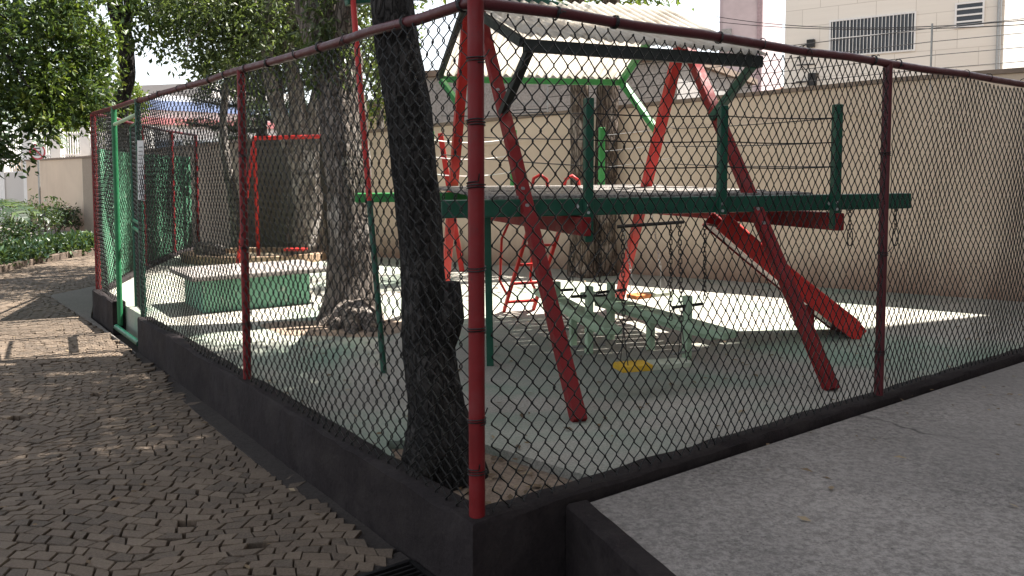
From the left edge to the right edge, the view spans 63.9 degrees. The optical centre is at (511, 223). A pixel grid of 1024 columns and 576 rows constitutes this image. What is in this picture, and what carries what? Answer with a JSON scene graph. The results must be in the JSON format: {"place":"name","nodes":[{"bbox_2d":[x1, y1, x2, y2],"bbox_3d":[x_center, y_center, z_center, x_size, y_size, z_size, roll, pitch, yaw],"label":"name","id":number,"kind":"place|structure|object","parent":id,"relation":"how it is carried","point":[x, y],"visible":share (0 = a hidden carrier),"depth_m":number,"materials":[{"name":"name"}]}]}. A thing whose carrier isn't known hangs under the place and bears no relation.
{"place":"outdoors","nodes":[
{"label":"outdoors","id":0,"kind":"place"},
{"bbox_2d":[0,198,50,224],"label":"palm","id":1,"kind":"object","parent":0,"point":[9,204],"visible":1,"depth_m":9.20,"materials":[{"name":"green plant"}]},
{"bbox_2d":[0,222,74,242],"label":"lane","id":2,"kind":"structure","parent":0,"point":[53,231],"depth_m":22.60,"materials":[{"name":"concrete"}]},
{"bbox_2d":[1,200,54,231],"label":"shrub","id":3,"kind":"object","parent":2,"relation":"on","point":[32,204],"visible":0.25,"depth_m":20.33,"materials":[{"name":"green plant"}]},
{"bbox_2d":[29,201,76,232],"bbox_3d":[-12.119,-0.198,21.633,1.182,0.999,1.058,-2,4,-29],"label":"shrub","id":4,"kind":"object","parent":2,"relation":"on","point":[67,219],"visible":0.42,"depth_m":21.63,"materials":[{"name":"green plant"}]},
{"bbox_2d":[64,202,83,229],"bbox_3d":[-11.961,-0.183,22.505,1.170,0.855,0.924,0,4,0],"label":"shrub","id":5,"kind":"object","parent":2,"relation":"on","point":[76,221],"visible":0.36,"depth_m":22.42,"materials":[{"name":"green plant"}]},
{"bbox_2d":[11,87,114,156],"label":"building","id":6,"kind":"structure","parent":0,"point":[66,138],"depth_m":33.78,"materials":[{"name":"white concrete"}]},
{"bbox_2d":[14,254,248,551],"bbox_3d":[-14.150,0.875,13.083,31.700,0.001,54.000,0,4,0],"label":"path bed","id":7,"kind":"object","parent":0,"point":[129,343],"depth_m":8.05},
{"bbox_2d":[95,0,220,152],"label":"tree","id":8,"kind":"object","parent":7,"relation":"on","point":[128,17],"visible":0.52,"depth_m":12.94,"materials":[{"name":"green plant"}]},
{"label":"planting bed","id":9,"kind":"structure","parent":7,"relation":"on","visible":0},
{"bbox_2d":[0,213,18,239],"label":"shrub","id":10,"kind":"object","parent":9,"relation":"on","point":[10,224],"visible":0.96,"depth_m":16.22,"materials":[{"name":"green plant"}]},
{"bbox_2d":[0,218,46,240],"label":"shrub","id":11,"kind":"object","parent":9,"relation":"on","point":[23,234],"visible":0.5,"depth_m":16.71,"materials":[{"name":"green plant"}]},
{"bbox_2d":[0,101,69,151],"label":"building","id":12,"kind":"structure","parent":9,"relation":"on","point":[63,139],"depth_m":16.94,"materials":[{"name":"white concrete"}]},
{"bbox_2d":[17,189,71,235],"bbox_3d":[-9.802,-0.086,17.228,1.130,1.335,1.034,0,4,0],"label":"shrub","id":13,"kind":"object","parent":9,"relation":"on","point":[54,222],"visible":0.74,"depth_m":17.12,"materials":[{"name":"green plant"}]},
{"bbox_2d":[0,228,93,266],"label":"ground cover","id":14,"kind":"object","parent":9,"relation":"on","point":[44,246],"visible":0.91,"depth_m":15.53,"materials":[{"name":"green plant"}]},
{"bbox_2d":[36,83,288,158],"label":"pale block","id":15,"kind":"structure","parent":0,"point":[151,88],"depth_m":64.97,"materials":[{"name":"white paint"}]},
{"bbox_2d":[0,255,392,575],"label":"path","id":16,"kind":"structure","parent":0,"point":[53,444],"depth_m":4.51,"materials":[{"name":"stone"}]},
{"bbox_2d":[358,559,433,575],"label":"drain grate","id":17,"kind":"object","parent":16,"relation":"on","point":[409,567],"visible":1,"depth_m":3.43,"materials":[{"name":"metal"}]},
{"bbox_2d":[0,274,1021,569],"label":"fallen leaves","id":18,"kind":"object","parent":16,"relation":"on","point":[510,496],"visible":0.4,"depth_m":4.38,"materials":[{"name":"brown plant"}]},
{"bbox_2d":[0,0,785,159],"label":"sky","id":19,"kind":"structure","parent":0,"point":[705,12],"materials":[{"name":"white"}]},
{"bbox_2d":[112,247,1023,480],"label":"playground floor","id":20,"kind":"structure","parent":0,"point":[500,377],"depth_m":6.04,"materials":[{"name":"grey concrete"}]},
{"bbox_2d":[113,324,137,345],"bbox_3d":[-3.750,1.095,8.144,0.184,0.061,1.030,-3,5,-37],"label":"threshold pipe","id":21,"kind":"object","parent":20,"relation":"on","point":[125,333],"visible":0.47,"depth_m":8.06,"materials":[{"name":"green metal"}]},
{"bbox_2d":[92,246,194,335],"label":"wall","id":22,"kind":"structure","parent":20,"relation":"on","point":[104,310],"depth_m":8.96,"materials":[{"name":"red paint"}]},
{"bbox_2d":[90,99,199,325],"bbox_3d":[-4.934,-0.246,11.167,0.775,2.275,7.669,-1,4,-17],"label":"chain link fence","id":23,"kind":"object","parent":22,"relation":"on","point":[112,179],"visible":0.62,"depth_m":9.33,"materials":[{"name":"green metal"}]},
{"bbox_2d":[113,113,134,125],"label":"gate lintel","id":24,"kind":"structure","parent":23,"relation":"attached to","point":[124,120],"depth_m":7.96,"materials":[{"name":"green paint"}]},
{"bbox_2d":[194,241,219,255],"bbox_3d":[-4.752,0.494,12.784,0.378,0.438,0.356,0,4,0],"label":"boulder","id":25,"kind":"object","parent":20,"relation":"on","point":[204,245],"visible":0.3,"depth_m":12.66,"materials":[{"name":"grey stone"}]},
{"bbox_2d":[135,1,294,247],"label":"tree","id":26,"kind":"object","parent":20,"relation":"on","point":[230,181],"visible":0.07,"depth_m":14.80,"materials":[{"name":"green plant"}]},
{"bbox_2d":[215,244,224,254],"bbox_3d":[-4.784,0.478,13.278,0.269,0.297,0.284,-3,5,-41],"label":"boulder","id":27,"kind":"object","parent":20,"relation":"on","point":[220,248],"visible":0.09,"depth_m":13.21,"materials":[{"name":"grey stone"}]},
{"bbox_2d":[169,259,325,312],"bbox_3d":[-2.772,0.659,8.735,1.448,0.382,0.950,-3,4,-35],"label":"concrete table","id":28,"kind":"object","parent":20,"relation":"on","point":[259,301],"visible":0.54,"depth_m":8.45,"materials":[{"name":"green paint"}]},
{"bbox_2d":[181,247,325,264],"bbox_3d":[-4.070,0.527,12.975,2.239,0.150,1.640,0,4,0],"label":"sandbox","id":29,"kind":"object","parent":20,"relation":"on","point":[318,255],"visible":0.34,"depth_m":12.49,"materials":[{"name":"white concrete"}]},
{"bbox_2d":[236,134,320,262],"bbox_3d":[-3.186,-0.368,12.489,1.794,1.968,1.101,0,4,0],"label":"swing set","id":30,"kind":"object","parent":20,"relation":"on","point":[280,137],"visible":0.22,"depth_m":12.31,"materials":[{"name":"red paint"}]},
{"bbox_2d":[284,139,307,250],"bbox_3d":[-3.272,-0.445,12.357,0.305,1.716,0.200,0,4,4],"label":"swing","id":31,"kind":"object","parent":30,"relation":"hanging from","point":[302,249],"visible":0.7,"depth_m":12.34,"materials":[{"name":"red paint"}]},
{"bbox_2d":[136,0,433,257],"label":"tree","id":32,"kind":"object","parent":20,"relation":"on","point":[268,21],"visible":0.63,"depth_m":12.62,"materials":[{"name":"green plant"}]},
{"bbox_2d":[260,319,400,336],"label":"root soil","id":33,"kind":"structure","parent":20,"relation":"on","point":[369,334],"depth_m":7.27,"materials":[{"name":"soil"}]},
{"bbox_2d":[287,0,385,333],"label":"tree","id":34,"kind":"object","parent":20,"relation":"on","point":[322,20],"visible":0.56,"depth_m":7.52,"materials":[{"name":"brown plant"}]},
{"bbox_2d":[438,133,464,271],"bbox_3d":[-0.841,-0.282,11.370,0.397,1.934,0.089,-2,4,-24],"label":"post","id":35,"kind":"object","parent":20,"relation":"on","point":[456,231],"visible":0.56,"depth_m":11.32,"materials":[{"name":"red metal"}]},
{"bbox_2d":[441,0,693,277],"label":"tree","id":36,"kind":"object","parent":20,"relation":"on","point":[576,133],"visible":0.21,"depth_m":10.91,"materials":[{"name":"brown plant"}]},
{"bbox_2d":[533,281,621,353],"bbox_3d":[0.493,0.724,6.620,0.300,0.523,1.465,-1,4,-19],"label":"seesaw","id":37,"kind":"object","parent":20,"relation":"on","point":[581,310],"visible":0.66,"depth_m":6.32,"materials":[{"name":"green paint"}]},
{"bbox_2d":[344,0,910,421],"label":"play tower","id":38,"kind":"structure","parent":20,"relation":"on","point":[658,14],"depth_m":6.06,"materials":[{"name":"red metal"}]},
{"bbox_2d":[570,243,572,281],"bbox_3d":[0.402,0.260,5.541,0.026,0.286,0.052,0,4,7],"label":"hanging chain","id":39,"kind":"object","parent":38,"relation":"hanging from","point":[571,266],"visible":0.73,"depth_m":5.54,"materials":[{"name":"black metal"}]},
{"bbox_2d":[598,224,601,285],"bbox_3d":[0.624,0.220,5.840,0.026,0.466,0.054,1,4,12],"label":"hanging chain","id":40,"kind":"object","parent":38,"relation":"hanging from","point":[599,280],"visible":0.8,"depth_m":5.84,"materials":[{"name":"black metal"}]},
{"bbox_2d":[621,214,672,299],"bbox_3d":[1.266,0.231,8.019,0.489,0.936,0.585,-1,4,-20],"label":"swing","id":41,"kind":"object","parent":38,"relation":"hanging from","point":[645,295],"visible":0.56,"depth_m":7.90,"materials":[{"name":"paint"}]},
{"bbox_2d":[613,215,693,372],"bbox_3d":[0.906,0.433,5.381,0.536,0.936,0.719,0,4,0],"label":"swing","id":42,"kind":"object","parent":38,"relation":"hanging from","point":[618,365],"visible":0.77,"depth_m":5.24,"materials":[{"name":"paint"}]},
{"bbox_2d":[669,225,672,320],"bbox_3d":[1.102,0.344,5.698,0.024,0.679,0.055,2,4,25],"label":"hanging chain","id":43,"kind":"object","parent":38,"relation":"hanging from","point":[670,263],"visible":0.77,"depth_m":5.70,"materials":[{"name":"grey metal"}]},
{"bbox_2d":[703,222,705,300],"bbox_3d":[1.395,0.268,5.944,0.023,0.592,0.055,2,4,28],"label":"hanging chain","id":44,"kind":"object","parent":38,"relation":"hanging from","point":[704,251],"visible":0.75,"depth_m":5.94,"materials":[{"name":"black metal"}]},
{"bbox_2d":[847,210,852,245],"bbox_3d":[2.571,0.022,6.263,0.048,0.310,0.069,0,4,0],"label":"hanging chain","id":45,"kind":"object","parent":38,"relation":"hanging from","point":[849,227],"visible":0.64,"depth_m":6.25,"materials":[{"name":"black metal"}]},
{"bbox_2d":[892,209,898,245],"bbox_3d":[2.967,0.018,6.368,0.051,0.324,0.070,0,4,0],"label":"hanging chain","id":46,"kind":"object","parent":38,"relation":"hanging from","point":[895,227],"visible":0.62,"depth_m":6.35,"materials":[{"name":"black metal"}]},
{"bbox_2d":[580,282,736,359],"bbox_3d":[1.090,0.756,6.447,0.300,0.482,1.638,-2,4,-33],"label":"seesaw","id":47,"kind":"object","parent":20,"relation":"on","point":[635,313],"visible":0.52,"depth_m":6.27,"materials":[{"name":"green paint"}]},
{"bbox_2d":[425,60,757,122],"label":"grey building","id":48,"kind":"structure","parent":0,"point":[524,98],"depth_m":19.09,"materials":[{"name":"grey paint"}]},
{"bbox_2d":[510,103,551,114],"bbox_3d":[0.438,-2.478,19.177,1.091,0.600,0.050,2,4,31],"label":"window","id":49,"kind":"structure","parent":48,"relation":"in","point":[530,108],"depth_m":19.16,"materials":[{"name":"grey glass"}]},
{"bbox_2d":[719,0,782,91],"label":"apartment tower","id":50,"kind":"structure","parent":0,"point":[765,11],"depth_m":45.16,"materials":[{"name":"white paint"}]},
{"bbox_2d":[590,362,1023,575],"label":"concrete slab","id":51,"kind":"structure","parent":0,"point":[942,494],"depth_m":3.48,"materials":[{"name":"grey concrete"}]},
{"bbox_2d":[784,0,1023,88],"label":"house","id":52,"kind":"structure","parent":0,"point":[866,13],"depth_m":25.45,"materials":[{"name":"white paint"}]},
{"bbox_2d":[717,16,1023,27],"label":"cable","id":53,"kind":"object","parent":52,"relation":"attached to","point":[875,27],"visible":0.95,"depth_m":22.52,"materials":[{"name":"metal"}]},
{"bbox_2d":[720,22,1023,29],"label":"cable","id":54,"kind":"object","parent":52,"relation":"attached to","point":[881,29],"visible":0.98,"depth_m":22.18,"materials":[{"name":"metal"}]},
{"bbox_2d":[829,11,916,54],"bbox_3d":[11.316,-5.929,25.858,2.581,1.195,0.074,3,5,38],"label":"window","id":55,"kind":"structure","parent":52,"relation":"in","point":[905,19],"depth_m":25.80,"materials":[{"name":"white paint"}]},
{"bbox_2d":[954,0,984,28],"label":"window","id":56,"kind":"structure","parent":52,"relation":"in","point":[971,12],"depth_m":24.17,"materials":[{"name":"white paint"}]},
{"label":"ground","id":57,"kind":"structure","parent":0,"visible":0},
{"bbox_2d":[29,144,45,227],"bbox_3d":[-13.544,-0.994,23.511,0.470,2.582,0.068,0,4,0],"label":"traffic sign","id":58,"kind":"object","parent":57,"relation":"on","point":[37,157],"visible":0.59,"depth_m":23.43,"materials":[{"name":"grey metal"}]},
{"bbox_2d":[0,248,94,271],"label":"kerb","id":59,"kind":"structure","parent":57,"relation":"on","point":[54,257],"depth_m":15.15,"materials":[{"name":"stone"}]},
{"bbox_2d":[0,0,133,178],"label":"tree","id":60,"kind":"object","parent":57,"relation":"on","point":[65,22],"visible":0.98,"depth_m":10.12,"materials":[{"name":"green plant"}]},
{"bbox_2d":[0,126,153,221],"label":"building","id":61,"kind":"structure","parent":57,"relation":"on","point":[12,187],"depth_m":26.17,"materials":[{"name":"white paint"}]},
{"bbox_2d":[50,286,135,353],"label":"ramp","id":62,"kind":"structure","parent":57,"relation":"on","point":[79,302],"depth_m":10.43,"materials":[{"name":"concrete"}]},
{"bbox_2d":[61,81,151,138],"bbox_3d":[-12.906,-2.292,26.523,3.496,4.798,1.709,2,4,24],"label":"tree","id":63,"kind":"object","parent":57,"relation":"on","point":[136,90],"visible":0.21,"depth_m":25.78,"materials":[{"name":"green plant"}]},
{"bbox_2d":[97,149,192,286],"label":"green wall","id":64,"kind":"structure","parent":57,"relation":"on","point":[122,190],"depth_m":11.54,"materials":[{"name":"paint"}]},
{"bbox_2d":[74,93,307,156],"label":"shop building","id":65,"kind":"structure","parent":57,"relation":"on","point":[215,109],"depth_m":35.27,"materials":[{"name":"white paint"}]},
{"bbox_2d":[174,29,308,144],"bbox_3d":[-7.320,-3.744,24.841,4.875,7.900,5.271,0,4,0],"label":"tree","id":66,"kind":"object","parent":57,"relation":"on","point":[256,116],"visible":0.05,"depth_m":24.16,"materials":[{"name":"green plant"}]},
{"bbox_2d":[132,352,395,553],"bbox_3d":[-2.049,1.382,5.628,0.140,0.109,4.980,-3,5,-37],"label":"mortar strip","id":67,"kind":"object","parent":57,"relation":"on","point":[259,454],"visible":0.39,"depth_m":4.80,"materials":[{"name":"grey concrete"}]},
{"bbox_2d":[343,552,408,575],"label":"mortar strip","id":68,"kind":"object","parent":57,"relation":"on","point":[397,557],"visible":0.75,"depth_m":3.54,"materials":[{"name":"grey concrete"}]},
{"bbox_2d":[366,100,386,129],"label":"cream house","id":69,"kind":"structure","parent":57,"relation":"on","point":[374,124],"depth_m":23.51,"materials":[{"name":"beige paint"}]},
{"bbox_2d":[357,13,425,128],"bbox_3d":[-3.554,-2.803,21.886,2.579,6.423,2.661,0,4,0],"label":"tree","id":70,"kind":"object","parent":57,"relation":"on","point":[378,110],"visible":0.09,"depth_m":21.63,"materials":[{"name":"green plant"}]},
{"bbox_2d":[391,449,572,504],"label":"soil","id":71,"kind":"structure","parent":57,"relation":"on","point":[501,484],"depth_m":3.86,"materials":[{"name":"soil"}]},
{"bbox_2d":[370,0,488,490],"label":"tree","id":72,"kind":"object","parent":71,"relation":"on","point":[382,11],"visible":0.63,"depth_m":3.81,"materials":[{"name":"brown plant"}]},
{"bbox_2d":[10,67,1023,301],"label":"boundary wall","id":73,"kind":"structure","parent":57,"relation":"on","point":[68,180],"depth_m":10.13,"materials":[{"name":"beige paint"}]},
{"bbox_2d":[547,18,1023,124],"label":"electric fence","id":74,"kind":"object","parent":73,"relation":"on","point":[931,45],"visible":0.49,"depth_m":9.36,"materials":[{"name":"metal"}]},
{"bbox_2d":[137,317,1023,575],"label":"wall","id":75,"kind":"structure","parent":57,"relation":"on","point":[419,522],"depth_m":3.94,"materials":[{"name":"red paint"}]},
{"bbox_2d":[134,0,489,518],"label":"chain link fence","id":76,"kind":"object","parent":75,"relation":"on","point":[476,329],"visible":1,"depth_m":4.24,"materials":[{"name":"black metal"}]},
{"bbox_2d":[129,122,146,309],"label":"gate","id":77,"kind":"structure","parent":76,"relation":"attached to","point":[134,215],"depth_m":8.32,"materials":[{"name":"green metal"}]},
{"bbox_2d":[137,140,144,200],"bbox_3d":[-3.358,-0.478,7.420,0.012,0.547,0.255,-3,5,-37],"label":"notice","id":78,"kind":"object","parent":76,"relation":"attached to","point":[140,148],"visible":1,"depth_m":7.41,"materials":[{"name":"paper"}]},
{"bbox_2d":[484,0,1023,511],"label":"chain link fence","id":79,"kind":"object","parent":75,"relation":"on","point":[618,22],"visible":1,"depth_m":4.31,"materials":[{"name":"black metal"}]},
{"bbox_2d":[566,500,675,575],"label":"retaining kerb","id":80,"kind":"structure","parent":57,"relation":"on","point":[598,543],"depth_m":3.15,"materials":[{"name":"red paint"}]}
]}

